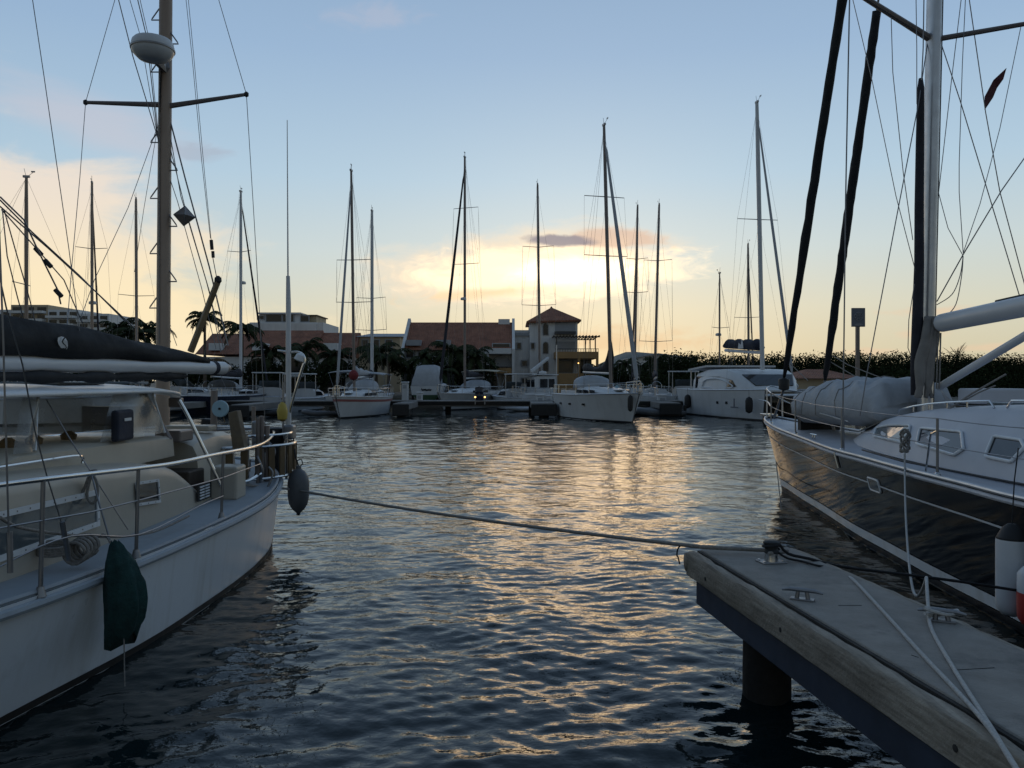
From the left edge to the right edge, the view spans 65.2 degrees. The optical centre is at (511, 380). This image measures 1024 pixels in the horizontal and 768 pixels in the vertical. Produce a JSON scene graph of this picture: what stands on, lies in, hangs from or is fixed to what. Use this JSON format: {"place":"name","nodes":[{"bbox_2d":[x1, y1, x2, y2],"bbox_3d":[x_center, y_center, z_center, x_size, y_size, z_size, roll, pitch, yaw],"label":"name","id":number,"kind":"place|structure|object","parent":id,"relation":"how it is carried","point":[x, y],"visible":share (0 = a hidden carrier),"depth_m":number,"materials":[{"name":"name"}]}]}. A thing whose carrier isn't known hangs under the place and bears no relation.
{"place":"outdoors","nodes":[
{"label":"outdoors","id":0,"kind":"place"},
{"bbox_2d":[0,407,1023,767],"bbox_3d":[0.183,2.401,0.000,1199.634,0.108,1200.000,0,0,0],"label":"water","id":1,"kind":"structure","parent":0,"point":[332,633],"depth_m":7.88,"materials":[{"name":"blue liquid"}]},
{"bbox_2d":[0,169,125,425],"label":"sailing yacht","id":2,"kind":"object","parent":1,"relation":"on","point":[18,412],"visible":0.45,"depth_m":43.25,"materials":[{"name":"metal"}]},
{"bbox_2d":[71,179,111,381],"bbox_3d":[-29.121,-5.697,55.242,3.588,17.275,11.155,0,0,-20],"label":"sailing yacht","id":3,"kind":"object","parent":1,"relation":"on","point":[92,248],"visible":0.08,"depth_m":55.95,"materials":[{"name":"metal"}]},
{"bbox_2d":[79,373,154,424],"bbox_3d":[-23.317,1.175,45.006,7.020,3.530,2.674,0,0,20],"label":"motor boat","id":4,"kind":"object","parent":1,"relation":"on","point":[93,414],"visible":0.24,"depth_m":43.53,"materials":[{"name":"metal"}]},
{"bbox_2d":[117,194,155,403],"bbox_3d":[-28.751,-5.818,61.306,3.488,17.517,10.655,0,0,-25],"label":"sailing yacht","id":5,"kind":"object","parent":1,"relation":"on","point":[137,397],"visible":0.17,"depth_m":61.90,"materials":[{"name":"metal"}]},
{"bbox_2d":[0,0,305,725],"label":"ketch","id":6,"kind":"object","parent":1,"relation":"on","point":[163,482],"visible":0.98,"depth_m":7.92,"materials":[{"name":"white plastic"}]},
{"bbox_2d":[0,489,99,561],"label":"window","id":7,"kind":"structure","parent":6,"relation":"in","point":[24,541],"depth_m":6.40,"materials":[{"name":"grey glass"}]},
{"bbox_2d":[36,539,70,557],"bbox_3d":[-3.616,1.321,6.300,0.288,0.120,0.145,0,0,0],"label":"rope coil","id":8,"kind":"object","parent":6,"relation":"on","point":[54,549],"visible":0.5,"depth_m":6.24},
{"bbox_2d":[62,533,100,565],"bbox_3d":[-3.424,1.339,6.361,0.245,0.233,0.146,0,0,0],"label":"rope coil","id":9,"kind":"object","parent":6,"relation":"on","point":[84,553],"visible":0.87,"depth_m":6.35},
{"bbox_2d":[81,469,98,504],"bbox_3d":[-3.666,0.919,6.937,0.177,0.304,0.057,0,0,0],"label":"rope hitch","id":10,"kind":"object","parent":6,"relation":"attached to","point":[86,486],"visible":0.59,"depth_m":6.92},
{"bbox_2d":[101,533,147,685],"bbox_3d":[-3.198,1.787,6.377,0.763,1.090,0.272,0,0,36],"label":"covered fender","id":11,"kind":"object","parent":6,"relation":"hanging from","point":[125,598],"visible":0.97,"depth_m":6.17,"materials":[{"name":"green fabric"}]},
{"bbox_2d":[135,479,160,505],"bbox_3d":[-3.708,1.139,8.148,0.040,0.282,0.544,0,0,0],"label":"window","id":12,"kind":"structure","parent":6,"relation":"in","point":[148,488],"depth_m":8.17,"materials":[{"name":"grey glass"}]},
{"bbox_2d":[173,206,194,225],"bbox_3d":[-4.742,-2.385,11.580,0.214,0.298,0.214,0,0,20],"label":"radar reflector","id":13,"kind":"object","parent":6,"relation":"attached to","point":[184,215],"visible":1,"depth_m":11.53,"materials":[{"name":"metal"}]},
{"bbox_2d":[212,400,228,422],"bbox_3d":[-4.228,0.446,11.589,0.244,0.323,0.089,0,0,0],"label":"reel disc","id":14,"kind":"object","parent":6,"relation":"on","point":[220,408],"visible":1,"depth_m":11.57,"materials":[{"name":"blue plastic"}]},
{"bbox_2d":[270,427,284,472],"bbox_3d":[-3.658,1.094,12.300,0.275,0.752,0.451,0,0,0],"label":"wooden piling","id":15,"kind":"object","parent":6,"relation":"attached to","point":[277,440],"visible":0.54,"depth_m":12.33,"materials":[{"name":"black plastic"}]},
{"bbox_2d":[287,438,308,514],"bbox_3d":[-3.180,1.436,11.975,0.322,1.134,0.463,0,0,0],"label":"fender","id":16,"kind":"object","parent":6,"relation":"hanging from","point":[298,479],"visible":0.99,"depth_m":11.79,"materials":[{"name":"grey rubber"}]},
{"bbox_2d":[143,374,209,412],"bbox_3d":[-25.697,1.075,63.006,3.076,3.730,9.019,0,0,30],"label":"motor boat","id":17,"kind":"object","parent":1,"relation":"on","point":[182,384],"visible":0.09,"depth_m":62.32,"materials":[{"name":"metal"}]},
{"bbox_2d":[153,401,205,409],"bbox_3d":[-22.500,2.690,53.860,1.200,2.420,8.000,0,0,0],"label":"finger dock","id":18,"kind":"object","parent":1,"relation":"on","point":[194,404],"visible":0.22,"depth_m":54.96,"materials":[{"name":"grey concrete"}]},
{"bbox_2d":[180,188,267,413],"bbox_3d":[-21.840,-6.333,63.165,3.689,18.547,11.655,0,0,10],"label":"sailing yacht","id":19,"kind":"object","parent":1,"relation":"on","point":[229,390],"visible":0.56,"depth_m":62.25,"materials":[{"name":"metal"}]},
{"bbox_2d":[230,401,281,418],"bbox_3d":[-17.000,2.690,53.860,1.200,2.420,8.000,0,0,0],"label":"finger dock","id":20,"kind":"object","parent":1,"relation":"on","point":[245,408],"visible":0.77,"depth_m":50.35,"materials":[{"name":"grey concrete"}]},
{"bbox_2d":[249,409,276,415],"bbox_3d":[-16.428,2.015,54.025,3.006,0.731,1.652,0,0,-30],"label":"inflatable dinghy","id":21,"kind":"object","parent":1,"relation":"on","point":[267,412],"visible":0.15,"depth_m":53.25,"materials":[{"name":"black rubber"}]},
{"bbox_2d":[250,372,285,410],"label":"motor boat","id":22,"kind":"object","parent":1,"relation":"on","point":[273,390],"visible":0.35,"depth_m":65.20,"materials":[{"name":"plastic"}]},
{"bbox_2d":[281,373,329,411],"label":"motor boat","id":23,"kind":"object","parent":1,"relation":"on","point":[308,391],"visible":0.52,"depth_m":65.25,"materials":[{"name":"plastic"}]},
{"bbox_2d":[301,409,339,415],"bbox_3d":[-12.765,2.001,53.489,2.592,0.702,1.416,0,0,-20],"label":"inflatable dinghy","id":24,"kind":"object","parent":1,"relation":"on","point":[317,413],"visible":0.75,"depth_m":52.85,"materials":[{"name":"grey rubber"}]},
{"bbox_2d":[325,205,393,410],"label":"sailing yacht","id":25,"kind":"object","parent":1,"relation":"on","point":[371,330],"visible":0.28,"depth_m":65.88,"materials":[{"name":"metal"}]},
{"bbox_2d":[332,164,392,418],"bbox_3d":[-10.440,-5.790,54.341,2.984,17.460,9.355,0,0,7],"label":"sailing yacht","id":26,"kind":"object","parent":1,"relation":"on","point":[360,398],"visible":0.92,"depth_m":53.41,"materials":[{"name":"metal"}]},
{"bbox_2d":[349,368,358,380],"bbox_3d":[-9.999,-0.484,50.500,0.640,0.941,0.624,0,0,0],"label":"anchor ball","id":27,"kind":"object","parent":26,"relation":"hanging from","point":[353,375],"visible":1,"depth_m":50.30,"materials":[{"name":"red plastic"}]},
{"bbox_2d":[392,401,417,416],"bbox_3d":[-7.298,2.690,55.110,1.100,2.420,5.500,0,0,0],"label":"finger dock","id":28,"kind":"object","parent":1,"relation":"on","point":[400,409],"visible":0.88,"depth_m":52.37,"materials":[{"name":"grey concrete"}]},
{"bbox_2d":[404,365,453,399],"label":"motor cruiser","id":29,"kind":"object","parent":1,"relation":"on","point":[425,380],"visible":0.77,"depth_m":68.07,"materials":[{"name":"white plastic"}]},
{"bbox_2d":[225,400,682,412],"bbox_3d":[-10.900,2.675,59.140,50.200,2.450,2.520,0,0,0],"label":"dock","id":30,"kind":"object","parent":1,"relation":"in","point":[447,404],"visible":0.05,"depth_m":58.00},
{"bbox_2d":[401,382,408,400],"bbox_3d":[-7.877,0.754,59.000,0.540,1.391,0.540,0,0,0],"label":"service pedestal","id":31,"kind":"object","parent":30,"relation":"on","point":[405,391],"visible":1,"depth_m":58.77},
{"bbox_2d":[475,386,483,400],"bbox_3d":[-2.419,0.930,59.000,0.660,1.040,0.643,0,0,0],"label":"pedestal","id":32,"kind":"object","parent":30,"relation":"on","point":[479,392],"visible":0.94,"depth_m":58.74,"materials":[{"name":"black plastic"}]},
{"bbox_2d":[436,152,506,410],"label":"sailing yacht","id":33,"kind":"object","parent":1,"relation":"on","point":[465,390],"visible":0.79,"depth_m":68.39,"materials":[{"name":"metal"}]},
{"bbox_2d":[491,373,535,409],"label":"motor boat","id":34,"kind":"object","parent":1,"relation":"on","point":[504,393],"visible":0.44,"depth_m":66.36,"materials":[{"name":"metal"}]},
{"bbox_2d":[505,407,528,411],"bbox_3d":[1.015,2.023,62.990,3.213,0.745,1.770,0,0,-10],"label":"inflatable dinghy","id":35,"kind":"object","parent":1,"relation":"on","point":[520,409],"visible":0.37,"depth_m":62.12,"materials":[{"name":"black rubber"}]},
{"bbox_2d":[510,345,558,397],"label":"pilothouse boat","id":36,"kind":"object","parent":1,"relation":"on","point":[540,384],"visible":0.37,"depth_m":65.34,"materials":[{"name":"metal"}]},
{"bbox_2d":[518,179,557,399],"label":"sailing yacht","id":37,"kind":"object","parent":1,"relation":"on","point":[531,396],"visible":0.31,"depth_m":69.87,"materials":[{"name":"metal"}]},
{"bbox_2d":[530,401,556,416],"bbox_3d":[2.100,2.690,55.110,1.700,2.420,5.500,0,0,0],"label":"finger dock","id":38,"kind":"object","parent":1,"relation":"on","point":[543,408],"visible":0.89,"depth_m":52.36,"materials":[{"name":"grey concrete"}]},
{"bbox_2d":[552,117,642,422],"bbox_3d":[5.628,-6.485,49.636,3.890,18.850,11.355,0,0,-15],"label":"sailing yacht","id":39,"kind":"object","parent":1,"relation":"on","point":[596,398],"visible":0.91,"depth_m":48.19,"materials":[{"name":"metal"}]},
{"bbox_2d":[628,394,632,411],"bbox_3d":[6.582,0.983,44.517,0.300,1.461,0.285,0,0,0],"label":"fender","id":40,"kind":"object","parent":39,"relation":"hanging from","point":[630,403],"visible":1,"depth_m":44.41,"materials":[{"name":"black rubber"}]},
{"bbox_2d":[617,203,657,407],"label":"sailing yacht","id":41,"kind":"object","parent":1,"relation":"on","point":[649,396],"visible":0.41,"depth_m":65.91,"materials":[{"name":"metal"}]},
{"bbox_2d":[638,203,677,399],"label":"sailing yacht","id":42,"kind":"object","parent":1,"relation":"on","point":[661,390],"visible":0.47,"depth_m":67.90,"materials":[{"name":"metal"}]},
{"bbox_2d":[635,405,686,415],"bbox_3d":[10.159,2.037,55.012,3.627,0.774,2.006,0,0,10],"label":"inflatable dinghy","id":43,"kind":"object","parent":1,"relation":"on","point":[646,411],"visible":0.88,"depth_m":54.27,"materials":[{"name":"grey rubber"}]},
{"bbox_2d":[650,401,681,414],"bbox_3d":[10.692,2.690,55.860,1.500,2.420,4.000,0,0,0],"label":"finger dock","id":44,"kind":"object","parent":1,"relation":"on","point":[668,408],"visible":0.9,"depth_m":53.86,"materials":[{"name":"grey concrete"}]},
{"bbox_2d":[668,371,698,399],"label":"motor boat","id":45,"kind":"object","parent":1,"relation":"on","point":[682,383],"visible":0.09,"depth_m":65.54,"materials":[{"name":"metal"}]},
{"bbox_2d":[709,269,734,364],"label":"sailing yacht","id":46,"kind":"object","parent":1,"relation":"on","point":[719,333],"visible":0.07,"depth_m":67.94,"materials":[{"name":"metal"}]},
{"bbox_2d":[676,95,805,420],"bbox_3d":[16.406,-7.974,53.817,6.922,21.828,12.458,0,0,-10],"label":"catamaran","id":47,"kind":"object","parent":1,"relation":"on","point":[721,391],"visible":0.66,"depth_m":52.78,"materials":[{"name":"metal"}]},
{"bbox_2d":[684,389,690,407],"bbox_3d":[12.393,1.250,56.439,0.460,1.401,0.438,0,0,0],"label":"fender","id":48,"kind":"object","parent":47,"relation":"hanging from","point":[687,400],"visible":0.91,"depth_m":56.28,"materials":[{"name":"black rubber"}]},
{"bbox_2d":[745,397,752,412],"bbox_3d":[14.199,1.250,47.923,0.460,1.401,0.438,0,0,0],"label":"fender","id":49,"kind":"object","parent":47,"relation":"hanging from","point":[748,404],"visible":1,"depth_m":47.76,"materials":[{"name":"black rubber"}]},
{"bbox_2d":[733,239,758,364],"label":"sailing yacht","id":50,"kind":"object","parent":1,"relation":"on","point":[749,317],"visible":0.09,"depth_m":69.93,"materials":[{"name":"metal"}]},
{"bbox_2d":[793,369,853,388],"bbox_3d":[24.428,1.235,64.500,5.456,4.330,6.200,0,0,0],"label":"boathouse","id":51,"kind":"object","parent":1,"relation":"in","point":[814,377],"visible":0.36,"depth_m":62.00,"materials":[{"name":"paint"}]},
{"bbox_2d":[683,547,1023,767],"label":"finger pier","id":52,"kind":"structure","parent":1,"relation":"in","point":[842,647],"depth_m":4.54,"materials":[{"name":"concrete"}]},
{"bbox_2d":[755,539,786,564],"bbox_3d":[2.070,1.361,6.388,0.200,0.178,0.150,0,0,-11],"label":"bollard","id":53,"kind":"object","parent":52,"relation":"on","point":[771,559],"visible":0.97,"depth_m":6.34,"materials":[{"name":"metal"}]},
{"bbox_2d":[246,484,788,555],"bbox_3d":[-0.973,1.467,8.709,7.709,0.336,1.526,0,0,43],"label":"mooring line","id":54,"kind":"object","parent":53,"relation":"attached to","point":[732,548],"visible":0.93,"depth_m":7.90,"materials":[{"name":"grey fabric"}]},
{"bbox_2d":[778,552,823,566],"bbox_3d":[2.367,1.440,6.323,0.465,0.144,0.215,0,0,-7],"label":"dock line","id":55,"kind":"object","parent":53,"relation":"attached to","point":[797,560],"visible":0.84,"depth_m":6.37,"materials":[{"name":"black fabric"}]},
{"bbox_2d":[762,540,1016,591],"bbox_3d":[3.248,1.558,6.607,2.544,0.565,0.147,0,0,-11],"label":"dock line","id":56,"kind":"object","parent":53,"relation":"attached to","point":[778,545],"visible":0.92,"depth_m":6.56,"materials":[{"name":"black fabric"}]},
{"bbox_2d":[782,586,823,601],"bbox_3d":[1.921,1.409,5.292,0.263,0.081,0.060,0,0,28],"label":"dock cleat","id":57,"kind":"object","parent":52,"relation":"on","point":[806,591],"visible":1,"depth_m":5.28,"materials":[{"name":"metal"}]},
{"bbox_2d":[849,576,1018,767],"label":"mooring rope","id":58,"kind":"object","parent":52,"relation":"on","point":[966,701],"visible":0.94,"depth_m":3.93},
{"bbox_2d":[917,607,966,623],"bbox_3d":[2.587,1.409,4.817,0.263,0.081,0.060,0,0,25],"label":"dock cleat","id":59,"kind":"object","parent":52,"relation":"on","point":[935,618],"visible":0.84,"depth_m":4.80,"materials":[{"name":"metal"}]},
{"bbox_2d":[923,606,959,616],"bbox_3d":[2.592,1.397,4.818,0.220,0.064,0.084,0,0,0],"label":"cleat hitch","id":60,"kind":"object","parent":59,"relation":"attached to","point":[929,609],"visible":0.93,"depth_m":4.81,"materials":[{"name":"white fabric"}]},
{"bbox_2d":[925,576,1016,767],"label":"mooring rope","id":61,"kind":"object","parent":52,"relation":"on","point":[971,697],"visible":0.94,"depth_m":3.85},
{"bbox_2d":[851,308,864,426],"bbox_3d":[18.175,-0.211,42.035,0.693,7.222,0.249,0,0,0],"label":"sign post","id":62,"kind":"object","parent":1,"relation":"in","point":[857,318],"visible":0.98,"depth_m":42.00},
{"bbox_2d":[759,0,1023,634],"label":"sailing yacht","id":63,"kind":"object","parent":1,"relation":"on","point":[960,465],"visible":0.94,"depth_m":11.61,"materials":[{"name":"metal"}]},
{"bbox_2d":[790,376,955,429],"bbox_3d":[6.191,0.454,14.389,1.530,1.089,3.811,0,0,-5],"label":"covered dinghy","id":64,"kind":"object","parent":63,"relation":"on","point":[888,395],"visible":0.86,"depth_m":13.19,"materials":[{"name":"grey fabric"}]},
{"bbox_2d":[867,477,881,493],"bbox_3d":[4.868,1.402,10.755,0.060,0.191,0.433,0,0,5],"label":"hull window","id":65,"kind":"structure","parent":63,"relation":"in","point":[873,484],"depth_m":10.73,"materials":[{"name":"silver glass"}]},
{"bbox_2d":[872,424,910,444],"bbox_3d":[5.386,0.719,11.399,0.200,0.259,1.707,0,0,7],"label":"window","id":66,"kind":"structure","parent":63,"relation":"in","point":[890,430],"depth_m":11.35,"materials":[{"name":"grey glass"}]},
{"bbox_2d":[899,428,910,452],"bbox_3d":[4.789,0.728,9.718,0.138,0.310,0.129,0,0,0],"label":"rope bundle","id":67,"kind":"object","parent":63,"relation":"attached to","point":[904,441],"visible":1,"depth_m":9.69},
{"bbox_2d":[904,453,924,596],"bbox_3d":[3.764,1.282,7.566,0.067,0.837,4.554,0,0,24],"label":"mooring rope","id":68,"kind":"object","parent":63,"relation":"attached to","point":[909,569],"visible":0.94,"depth_m":7.81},
{"bbox_2d":[915,427,964,455],"bbox_3d":[5.254,0.730,9.838,0.211,0.292,1.324,0,0,3],"label":"window","id":69,"kind":"structure","parent":63,"relation":"in","point":[956,437],"depth_m":9.67,"materials":[{"name":"grey glass"}]},
{"bbox_2d":[984,69,1005,109],"bbox_3d":[7.467,-4.509,12.378,0.335,0.642,0.062,0,0,0],"label":"courtesy flag","id":70,"kind":"object","parent":63,"relation":"attached to","point":[994,85],"visible":1,"depth_m":12.36,"materials":[{"name":"fabric"}]},
{"bbox_2d":[984,434,1023,462],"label":"window","id":71,"kind":"structure","parent":63,"relation":"in","point":[998,444],"depth_m":8.53,"materials":[{"name":"grey glass"}]},
{"bbox_2d":[995,448,1023,616],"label":"fender","id":72,"kind":"object","parent":63,"relation":"hanging from","point":[1009,551],"visible":0.94,"depth_m":6.97,"materials":[{"name":"white rubber"}]},
{"bbox_2d":[1016,566,1023,624],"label":"fender","id":73,"kind":"object","parent":63,"relation":"hanging from","point":[1020,597],"visible":1,"depth_m":6.74,"materials":[{"name":"plastic"}]},
{"bbox_2d":[0,0,1023,380],"label":"sky","id":74,"kind":"structure","parent":0,"point":[398,92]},
{"bbox_2d":[515,306,599,392],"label":"tower house","id":75,"kind":"structure","parent":0,"point":[562,332],"depth_m":88.00,"materials":[{"name":"paint"}]},
{"bbox_2d":[559,360,573,372],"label":"window","id":76,"kind":"structure","parent":75,"relation":"in","point":[565,366],"depth_m":87.93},
{"bbox_2d":[149,381,971,407],"bbox_3d":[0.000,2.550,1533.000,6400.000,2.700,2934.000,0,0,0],"label":"ground","id":77,"kind":"structure","parent":0,"point":[397,395],"depth_m":81.08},
{"bbox_2d":[8,305,101,381],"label":"apartment block","id":78,"kind":"structure","parent":77,"relation":"on","point":[50,314],"depth_m":149.92,"materials":[{"name":"paint"}]},
{"bbox_2d":[76,314,138,332],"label":"apartment block","id":79,"kind":"structure","parent":77,"relation":"on","point":[103,317],"depth_m":150.00,"materials":[{"name":"paint"}]},
{"bbox_2d":[99,320,133,336],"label":"palm tree","id":80,"kind":"object","parent":77,"relation":"on","point":[112,327],"visible":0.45,"depth_m":85.53,"materials":[{"name":"green plant"}]},
{"bbox_2d":[112,326,155,384],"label":"palm tree","id":81,"kind":"object","parent":77,"relation":"on","point":[131,334],"visible":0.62,"depth_m":77.60,"materials":[{"name":"green plant"}]},
{"bbox_2d":[120,317,176,386],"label":"palm tree","id":82,"kind":"object","parent":77,"relation":"on","point":[151,324],"visible":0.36,"depth_m":78.82,"materials":[{"name":"green plant"}]},
{"bbox_2d":[185,311,224,388],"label":"palm tree","id":83,"kind":"object","parent":77,"relation":"on","point":[193,323],"visible":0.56,"depth_m":79.88,"materials":[{"name":"green plant"}]},
{"bbox_2d":[217,321,264,388],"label":"palm tree","id":84,"kind":"object","parent":77,"relation":"on","point":[247,328],"visible":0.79,"depth_m":81.73,"materials":[{"name":"green plant"}]},
{"bbox_2d":[245,341,285,380],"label":"palm tree","id":85,"kind":"object","parent":77,"relation":"on","point":[270,354],"visible":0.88,"depth_m":81.43,"materials":[{"name":"green plant"}]},
{"bbox_2d":[195,330,360,392],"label":"house","id":86,"kind":"structure","parent":77,"relation":"on","point":[230,353],"depth_m":97.48,"materials":[{"name":"paint"}]},
{"bbox_2d":[281,378,303,392],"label":"glass door","id":87,"kind":"structure","parent":86,"relation":"in","point":[292,385],"depth_m":95.89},
{"bbox_2d":[320,378,344,392],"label":"glass door","id":88,"kind":"structure","parent":86,"relation":"in","point":[340,382],"depth_m":95.89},
{"bbox_2d":[247,312,338,332],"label":"penthouse block","id":89,"kind":"structure","parent":77,"relation":"on","point":[277,321],"depth_m":112.90,"materials":[{"name":"paint"}]},
{"bbox_2d":[266,314,281,321],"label":"window","id":90,"kind":"structure","parent":89,"relation":"in","point":[269,317],"depth_m":113.37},
{"bbox_2d":[284,337,329,381],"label":"palm tree","id":91,"kind":"object","parent":77,"relation":"on","point":[310,344],"visible":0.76,"depth_m":81.70,"materials":[{"name":"green plant"}]},
{"bbox_2d":[0,355,650,391],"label":"garden shrubbery","id":92,"kind":"object","parent":77,"relation":"on","point":[325,377],"visible":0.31,"depth_m":81.74,"materials":[{"name":"green plant"}]},
{"bbox_2d":[316,347,356,392],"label":"palm tree","id":93,"kind":"object","parent":77,"relation":"on","point":[332,356],"visible":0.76,"depth_m":83.63,"materials":[{"name":"green plant"}]},
{"bbox_2d":[349,342,405,382],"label":"palm tree","id":94,"kind":"object","parent":77,"relation":"on","point":[366,349],"visible":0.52,"depth_m":81.56,"materials":[{"name":"green plant"}]},
{"bbox_2d":[356,334,403,391],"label":"house","id":95,"kind":"structure","parent":77,"relation":"on","point":[398,340],"depth_m":100.00,"materials":[{"name":"paint"}]},
{"bbox_2d":[359,348,414,390],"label":"palm tree","id":96,"kind":"object","parent":77,"relation":"on","point":[392,357],"visible":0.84,"depth_m":79.57,"materials":[{"name":"green plant"}]},
{"bbox_2d":[400,347,447,370],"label":"palm tree","id":97,"kind":"object","parent":77,"relation":"on","point":[425,354],"visible":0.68,"depth_m":80.06,"materials":[{"name":"green plant"}]},
{"bbox_2d":[428,364,458,388],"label":"palm tree","id":98,"kind":"object","parent":77,"relation":"on","point":[444,376],"visible":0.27,"depth_m":78.37,"materials":[{"name":"green plant"}]},
{"bbox_2d":[427,341,477,389],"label":"palm tree","id":99,"kind":"object","parent":77,"relation":"on","point":[451,350],"visible":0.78,"depth_m":80.32,"materials":[{"name":"green plant"}]},
{"bbox_2d":[401,318,514,394],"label":"house","id":100,"kind":"structure","parent":77,"relation":"on","point":[499,336],"depth_m":86.49,"materials":[{"name":"paint"}]},
{"bbox_2d":[489,375,497,390],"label":"glass door","id":101,"kind":"structure","parent":100,"relation":"in","point":[495,376],"depth_m":85.04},
{"bbox_2d":[492,343,509,346],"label":"window","id":102,"kind":"structure","parent":100,"relation":"in","point":[493,344],"depth_m":85.04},
{"bbox_2d":[492,355,511,366],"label":"window","id":103,"kind":"structure","parent":100,"relation":"in","point":[501,361],"depth_m":84.97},
{"bbox_2d":[502,375,511,388],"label":"glass door","id":104,"kind":"structure","parent":100,"relation":"in","point":[508,377],"depth_m":85.04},
{"bbox_2d":[453,346,496,379],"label":"palm tree","id":105,"kind":"object","parent":77,"relation":"on","point":[472,358],"visible":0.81,"depth_m":80.24,"materials":[{"name":"green plant"}]},
{"bbox_2d":[613,357,640,387],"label":"palm tree","id":106,"kind":"object","parent":77,"relation":"on","point":[624,364],"visible":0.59,"depth_m":94.51,"materials":[{"name":"green plant"}]},
{"bbox_2d":[616,353,685,387],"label":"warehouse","id":107,"kind":"structure","parent":77,"relation":"on","point":[640,359],"depth_m":140.00,"materials":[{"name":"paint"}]},
{"bbox_2d":[628,347,1023,396],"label":"mangrove hedge","id":108,"kind":"object","parent":77,"relation":"on","point":[1012,368],"visible":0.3,"depth_m":76.45,"materials":[{"name":"green plant"}]},
{"bbox_2d":[600,352,653,383],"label":"hill","id":109,"kind":"structure","parent":0,"point":[621,356],"depth_m":407.87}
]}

